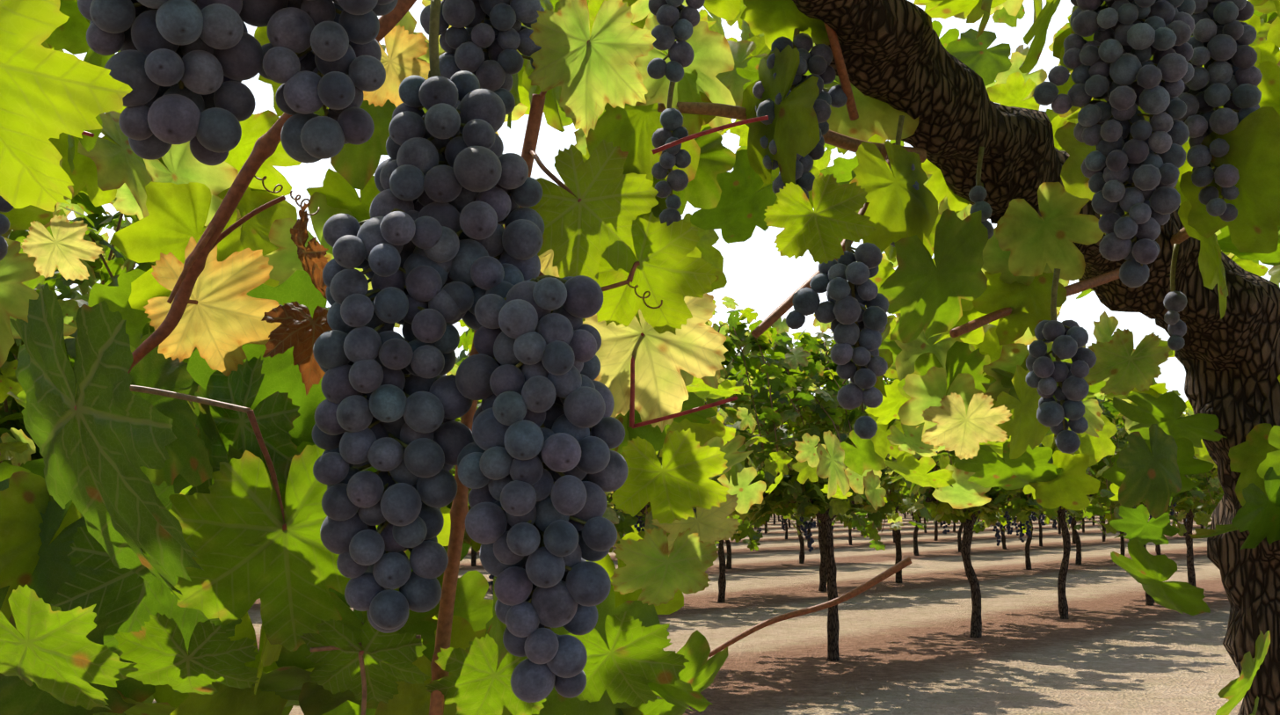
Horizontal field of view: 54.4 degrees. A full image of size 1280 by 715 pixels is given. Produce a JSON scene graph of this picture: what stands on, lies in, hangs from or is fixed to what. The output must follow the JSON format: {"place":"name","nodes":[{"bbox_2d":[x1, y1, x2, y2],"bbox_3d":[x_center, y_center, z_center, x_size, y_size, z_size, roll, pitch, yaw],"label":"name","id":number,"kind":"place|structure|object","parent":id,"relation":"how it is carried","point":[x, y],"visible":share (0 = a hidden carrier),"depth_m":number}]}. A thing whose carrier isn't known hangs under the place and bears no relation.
{"place":"outdoors","nodes":[
{"label":"outdoors","id":0,"kind":"place"},
{"bbox_2d":[54,0,1279,414],"label":"sky","id":1,"kind":"structure","parent":0,"point":[760,279]},
{"bbox_2d":[152,509,1243,714],"bbox_3d":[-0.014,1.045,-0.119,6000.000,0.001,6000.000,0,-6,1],"label":"dry soil","id":2,"kind":"structure","parent":0,"point":[1113,643],"depth_m":9.85},
{"bbox_2d":[0,157,214,488],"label":"vineyard vine","id":3,"kind":"object","parent":2,"relation":"on","point":[108,266],"visible":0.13,"depth_m":3.97},
{"bbox_2d":[470,546,476,566],"bbox_3d":[-2.578,2.138,19.303,2.140,2.269,2.735,-6,-9,43],"label":"vine trunk","id":4,"kind":"object","parent":2,"relation":"on","point":[473,557],"depth_m":19.13},
{"bbox_2d":[325,306,637,624],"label":"grape leaves","id":5,"kind":"object","parent":2,"relation":"on","point":[628,520],"visible":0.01,"depth_m":5.52},
{"bbox_2d":[613,502,650,534],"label":"background grapevine","id":6,"kind":"object","parent":2,"relation":"on","point":[614,508],"visible":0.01,"depth_m":10.81},
{"bbox_2d":[446,296,872,538],"bbox_3d":[0.078,0.742,6.839,2.132,2.264,2.413,-6,-9,42],"label":"background grapevine","id":7,"kind":"object","parent":2,"relation":"on","point":[771,458],"visible":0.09,"depth_m":6.73},
{"bbox_2d":[81,0,1279,714],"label":"old vine canes","id":8,"kind":"object","parent":2,"relation":"on","point":[894,53],"visible":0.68,"depth_m":1.18},
{"bbox_2d":[0,195,13,260],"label":"grape cluster","id":9,"kind":"object","parent":8,"relation":"attached to","point":[5,206],"visible":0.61,"depth_m":0.62},
{"bbox_2d":[0,0,132,211],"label":"vine leaf","id":10,"kind":"object","parent":8,"relation":"attached to","point":[46,94],"visible":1,"depth_m":0.26},
{"bbox_2d":[0,583,138,710],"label":"vine leaf","id":11,"kind":"object","parent":8,"relation":"attached to","point":[59,655],"visible":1,"depth_m":0.50},
{"bbox_2d":[9,282,203,599],"bbox_3d":[-0.202,0.036,0.489,0.097,0.119,0.139,0,-6,1],"label":"vine leaf","id":12,"kind":"object","parent":8,"relation":"attached to","point":[103,436],"visible":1,"depth_m":0.45},
{"bbox_2d":[50,478,241,665],"bbox_3d":[-0.235,0.107,0.611,0.091,0.096,0.050,0,-6,1],"label":"vine leaf","id":13,"kind":"object","parent":8,"relation":"attached to","point":[131,600],"visible":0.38,"depth_m":0.60},
{"bbox_2d":[77,0,263,165],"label":"grape cluster","id":14,"kind":"object","parent":8,"relation":"attached to","point":[183,69],"visible":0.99,"depth_m":0.43},
{"bbox_2d":[113,611,259,694],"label":"vine leaf","id":15,"kind":"object","parent":8,"relation":"on","point":[155,649],"visible":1,"depth_m":0.52},
{"bbox_2d":[143,236,281,376],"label":"grape leaf","id":16,"kind":"object","parent":8,"relation":"on","point":[220,324],"visible":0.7,"depth_m":0.60},
{"bbox_2d":[0,269,481,714],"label":"vine foliage","id":17,"kind":"object","parent":8,"relation":"attached to","point":[39,525],"visible":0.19,"depth_m":0.73},
{"bbox_2d":[20,214,104,280],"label":"leaf","id":18,"kind":"object","parent":17,"relation":"attached to","point":[67,250],"visible":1,"depth_m":0.66},
{"bbox_2d":[192,355,300,484],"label":"vine leaf","id":19,"kind":"object","parent":8,"relation":"attached to","point":[277,413],"visible":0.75,"depth_m":0.62},
{"bbox_2d":[168,409,406,651],"bbox_3d":[-0.153,0.078,0.545,0.101,0.107,0.056,0,-6,1],"label":"vine leaf","id":20,"kind":"object","parent":8,"relation":"on","point":[250,540],"visible":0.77,"depth_m":0.53},
{"bbox_2d":[261,301,332,395],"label":"dried leaf","id":21,"kind":"object","parent":8,"relation":"on","point":[300,330],"visible":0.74,"depth_m":0.53},
{"bbox_2d":[290,199,328,299],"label":"dried leaf","id":22,"kind":"object","parent":8,"relation":"on","point":[313,258],"visible":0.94,"depth_m":0.53},
{"bbox_2d":[239,0,398,163],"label":"grape cluster","id":23,"kind":"object","parent":8,"relation":"attached to","point":[318,54],"visible":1,"depth_m":0.44},
{"bbox_2d":[0,0,654,367],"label":"vine foliage","id":24,"kind":"object","parent":8,"relation":"attached to","point":[174,204],"visible":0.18,"depth_m":0.97},
{"bbox_2d":[300,618,430,703],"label":"vine leaf","id":25,"kind":"object","parent":8,"relation":"on","point":[389,658],"visible":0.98,"depth_m":0.54},
{"bbox_2d":[312,208,474,632],"bbox_3d":[-0.101,0.025,0.508,0.067,0.174,0.064,0,-6,1],"label":"grape cluster","id":26,"kind":"object","parent":8,"relation":"attached to","point":[393,406],"visible":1,"depth_m":0.49},
{"bbox_2d":[363,24,429,107],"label":"grape leaf","id":27,"kind":"object","parent":8,"relation":"attached to","point":[405,50],"visible":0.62,"depth_m":0.70},
{"bbox_2d":[369,0,544,330],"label":"grape cluster","id":28,"kind":"object","parent":8,"relation":"attached to","point":[463,180],"visible":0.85,"depth_m":0.51},
{"bbox_2d":[420,0,544,114],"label":"grape cluster","id":29,"kind":"object","parent":8,"relation":"attached to","point":[483,41],"visible":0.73,"depth_m":0.58},
{"bbox_2d":[424,633,546,714],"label":"vine leaf","id":30,"kind":"object","parent":8,"relation":"on","point":[475,682],"visible":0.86,"depth_m":0.56},
{"bbox_2d":[455,275,628,702],"bbox_3d":[-0.040,0.051,0.498,0.069,0.171,0.063,0,-6,1],"label":"grape cluster","id":31,"kind":"object","parent":8,"relation":"attached to","point":[541,467],"visible":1,"depth_m":0.48},
{"bbox_2d":[538,248,559,277],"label":"grape leaf","id":32,"kind":"object","parent":8,"relation":"on","point":[546,260],"visible":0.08,"depth_m":0.66},
{"bbox_2d":[374,531,728,714],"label":"vine foliage","id":33,"kind":"object","parent":8,"relation":"on","point":[474,615],"visible":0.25,"depth_m":0.73},
{"bbox_2d":[527,0,655,137],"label":"grape leaf","id":34,"kind":"object","parent":8,"relation":"on","point":[594,73],"visible":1,"depth_m":0.56},
{"bbox_2d":[529,138,658,281],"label":"grape leaf","id":35,"kind":"object","parent":8,"relation":"attached to","point":[595,208],"visible":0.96,"depth_m":0.55},
{"bbox_2d":[566,610,689,706],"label":"vine leaf","id":36,"kind":"object","parent":8,"relation":"on","point":[630,662],"visible":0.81,"depth_m":0.58},
{"bbox_2d":[582,292,727,432],"bbox_3d":[0.002,-0.004,0.611,0.083,0.081,0.044,0,-6,1],"label":"grape leaf","id":37,"kind":"object","parent":8,"relation":"on","point":[643,365],"visible":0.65,"depth_m":0.60},
{"bbox_2d":[596,212,717,334],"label":"grape leaf","id":38,"kind":"object","parent":8,"relation":"attached to","point":[668,272],"visible":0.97,"depth_m":0.56},
{"bbox_2d":[610,526,719,605],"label":"vine leaf","id":39,"kind":"object","parent":8,"relation":"attached to","point":[654,572],"visible":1,"depth_m":0.68},
{"bbox_2d":[610,428,729,523],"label":"vine leaf","id":40,"kind":"object","parent":8,"relation":"on","point":[678,484],"visible":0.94,"depth_m":0.66},
{"bbox_2d":[651,80,690,225],"bbox_3d":[0.023,-0.153,0.917,0.029,0.119,0.028,0,-6,1],"label":"grape cluster","id":41,"kind":"object","parent":8,"relation":"attached to","point":[671,157],"visible":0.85,"depth_m":0.91},
{"bbox_2d":[647,0,705,82],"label":"grape cluster","id":42,"kind":"object","parent":8,"relation":"attached to","point":[678,20],"visible":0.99,"depth_m":0.67},
{"bbox_2d":[651,494,740,556],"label":"leaf","id":43,"kind":"object","parent":8,"relation":"attached to","point":[712,524],"visible":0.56,"depth_m":0.72},
{"bbox_2d":[752,28,847,199],"bbox_3d":[0.127,-0.195,0.975,0.077,0.172,0.056,0,-6,1],"label":"grape cluster","id":44,"kind":"object","parent":8,"relation":"hanging from","point":[817,60],"visible":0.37,"depth_m":0.97},
{"bbox_2d":[763,173,876,263],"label":"grape leaf","id":45,"kind":"object","parent":8,"relation":"on","point":[825,224],"visible":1,"depth_m":0.80},
{"bbox_2d":[785,239,889,438],"bbox_3d":[0.137,-0.026,0.854,0.071,0.162,0.048,0,-6,1],"label":"grape cluster","id":46,"kind":"object","parent":8,"relation":"attached to","point":[857,324],"visible":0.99,"depth_m":0.85},
{"bbox_2d":[890,115,919,247],"bbox_3d":[0.212,-0.143,1.015,0.040,0.107,0.035,0,-6,1],"label":"grape cluster","id":47,"kind":"object","parent":8,"relation":"hanging from","point":[900,124],"visible":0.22,"depth_m":1.01},
{"bbox_2d":[581,0,1279,513],"bbox_3d":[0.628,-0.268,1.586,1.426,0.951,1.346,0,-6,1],"label":"vine foliage","id":48,"kind":"object","parent":8,"relation":"attached to","point":[972,271],"visible":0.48,"depth_m":1.07},
{"bbox_2d":[920,392,1012,459],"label":"grape leaf","id":49,"kind":"object","parent":8,"relation":"on","point":[959,432],"visible":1,"depth_m":1.00},
{"bbox_2d":[968,146,993,239],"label":"grape cluster","id":50,"kind":"object","parent":8,"relation":"attached to","point":[978,193],"visible":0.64,"depth_m":1.09},
{"bbox_2d":[1025,268,1096,453],"bbox_3d":[0.335,0.003,0.991,0.052,0.147,0.051,0,-6,1],"label":"grape cluster","id":51,"kind":"object","parent":8,"relation":"attached to","point":[1045,374],"visible":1,"depth_m":0.98},
{"bbox_2d":[1032,0,1195,287],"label":"grape cluster","id":52,"kind":"object","parent":8,"relation":"attached to","point":[1132,163],"visible":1,"depth_m":0.84},
{"bbox_2d":[1083,327,1170,395],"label":"vine leaf","id":53,"kind":"object","parent":8,"relation":"on","point":[1122,367],"visible":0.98,"depth_m":1.14},
{"bbox_2d":[1163,243,1187,350],"bbox_3d":[0.469,-0.053,1.091,0.021,0.093,0.022,0,-6,1],"label":"grape cluster","id":54,"kind":"object","parent":8,"relation":"attached to","point":[1174,301],"visible":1,"depth_m":1.08},
{"bbox_2d":[1102,423,1279,714],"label":"vine foliage","id":55,"kind":"object","parent":8,"relation":"attached to","point":[1156,467],"visible":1,"depth_m":1.08},
{"bbox_2d":[1178,0,1262,221],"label":"grape cluster","id":56,"kind":"object","parent":8,"relation":"hanging from","point":[1228,76],"visible":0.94,"depth_m":0.93},
{"bbox_2d":[725,520,766,568],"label":"grapevine","id":57,"kind":"object","parent":2,"relation":"on","point":[729,555],"depth_m":18.41},
{"bbox_2d":[693,480,816,602],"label":"grapevine","id":58,"kind":"object","parent":2,"relation":"on","point":[722,578],"visible":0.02,"depth_m":12.57},
{"bbox_2d":[764,521,767,532],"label":"vineyard vine","id":59,"kind":"object","parent":2,"relation":"on","point":[766,529],"depth_m":36.56},
{"bbox_2d":[785,522,787,538],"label":"vineyard vine","id":60,"kind":"object","parent":2,"relation":"on","point":[786,532],"depth_m":31.32},
{"bbox_2d":[792,507,805,563],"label":"grapevine","id":61,"kind":"object","parent":2,"relation":"on","point":[802,556],"depth_m":19.85},
{"bbox_2d":[807,517,813,546],"bbox_3d":[3.451,2.924,26.129,2.049,2.228,2.042,-6,-9,43],"label":"grape bunch","id":62,"kind":"object","parent":2,"relation":"on","point":[809,529],"depth_m":26.09},
{"bbox_2d":[695,313,1004,661],"bbox_3d":[1.240,0.897,8.232,1.984,2.266,2.536,-6,-8,41],"label":"grapevine","id":63,"kind":"object","parent":2,"relation":"on","point":[805,499],"visible":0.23,"depth_m":7.74},
{"bbox_2d":[779,457,921,591],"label":"grapevine","id":64,"kind":"object","parent":2,"relation":"on","point":[822,586],"depth_m":13.99},
{"bbox_2d":[848,528,852,545],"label":"grapevine","id":65,"kind":"object","parent":2,"relation":"on","point":[849,537],"depth_m":27.50},
{"bbox_2d":[831,451,937,582],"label":"grapevine","id":66,"kind":"object","parent":2,"relation":"on","point":[898,553],"visible":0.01,"depth_m":15.39},
{"bbox_2d":[892,522,894,542],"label":"grapevine","id":67,"kind":"object","parent":2,"relation":"on","point":[893,533],"depth_m":28.87},
{"bbox_2d":[902,512,921,555],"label":"grapevine","id":68,"kind":"object","parent":2,"relation":"on","point":[915,542],"visible":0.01,"depth_m":22.61},
{"bbox_2d":[923,516,927,532],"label":"grapevine","id":69,"kind":"object","parent":2,"relation":"on","point":[925,530],"depth_m":36.92},
{"bbox_2d":[933,520,938,540],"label":"grapevine","id":70,"kind":"object","parent":2,"relation":"on","point":[935,531],"depth_m":30.17},
{"bbox_2d":[899,488,1003,562],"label":"grapevine","id":71,"kind":"object","parent":2,"relation":"on","point":[903,507],"depth_m":16.83},
{"bbox_2d":[957,522,963,552],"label":"grapevine","id":72,"kind":"object","parent":2,"relation":"on","point":[959,541],"depth_m":24.11},
{"bbox_2d":[839,376,1116,637],"bbox_3d":[2.638,1.062,9.597,2.073,2.244,2.066,-5,-8,40],"label":"grapevine","id":73,"kind":"object","parent":2,"relation":"on","point":[1014,502],"visible":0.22,"depth_m":9.40},
{"bbox_2d":[977,515,1006,549],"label":"grapevine","id":74,"kind":"object","parent":2,"relation":"on","point":[1003,541],"depth_m":25.35},
{"bbox_2d":[1038,516,1042,545],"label":"grapevine","id":75,"kind":"object","parent":2,"relation":"on","point":[1040,534],"depth_m":26.82},
{"bbox_2d":[998,510,1085,569],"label":"grapevine","id":76,"kind":"object","parent":2,"relation":"on","point":[1028,562],"visible":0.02,"depth_m":18.22},
{"bbox_2d":[1057,517,1061,533],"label":"grapevine","id":77,"kind":"object","parent":2,"relation":"on","point":[1059,527],"depth_m":35.79},
{"bbox_2d":[937,392,1203,618],"bbox_3d":[3.713,1.227,10.999,2.121,2.225,2.400,-5,-8,38],"label":"grapevine","id":78,"kind":"object","parent":2,"relation":"on","point":[1110,412],"visible":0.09,"depth_m":10.82},
{"bbox_2d":[1071,519,1076,544],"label":"grapevine","id":79,"kind":"object","parent":2,"relation":"on","point":[1073,541],"depth_m":28.14},
{"bbox_2d":[1081,511,1084,532],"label":"grapevine","id":80,"kind":"object","parent":2,"relation":"on","point":[1083,526],"depth_m":37.20},
{"bbox_2d":[1070,513,1105,564],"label":"grapevine","id":81,"kind":"object","parent":2,"relation":"on","point":[1078,560],"visible":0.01,"depth_m":19.56},
{"bbox_2d":[1065,507,1125,556],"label":"grapevine","id":82,"kind":"object","parent":2,"relation":"on","point":[1122,548],"depth_m":20.89},
{"bbox_2d":[1099,518,1105,541],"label":"grapevine","id":83,"kind":"object","parent":2,"relation":"on","point":[1103,534],"depth_m":29.59},
{"bbox_2d":[1090,389,1224,605],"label":"grapevine leaves","id":84,"kind":"object","parent":2,"relation":"on","point":[1211,481],"visible":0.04,"depth_m":11.41},
{"bbox_2d":[1155,544,1160,554],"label":"grapevine","id":85,"kind":"object","parent":2,"relation":"on","point":[1158,549],"depth_m":22.32},
{"bbox_2d":[1181,509,1185,536],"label":"grapevine","id":86,"kind":"object","parent":2,"relation":"on","point":[1184,523],"depth_m":33.64},
{"bbox_2d":[1167,400,1220,586],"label":"grapevine","id":87,"kind":"object","parent":2,"relation":"on","point":[1190,566],"visible":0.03,"depth_m":13.63}
]}

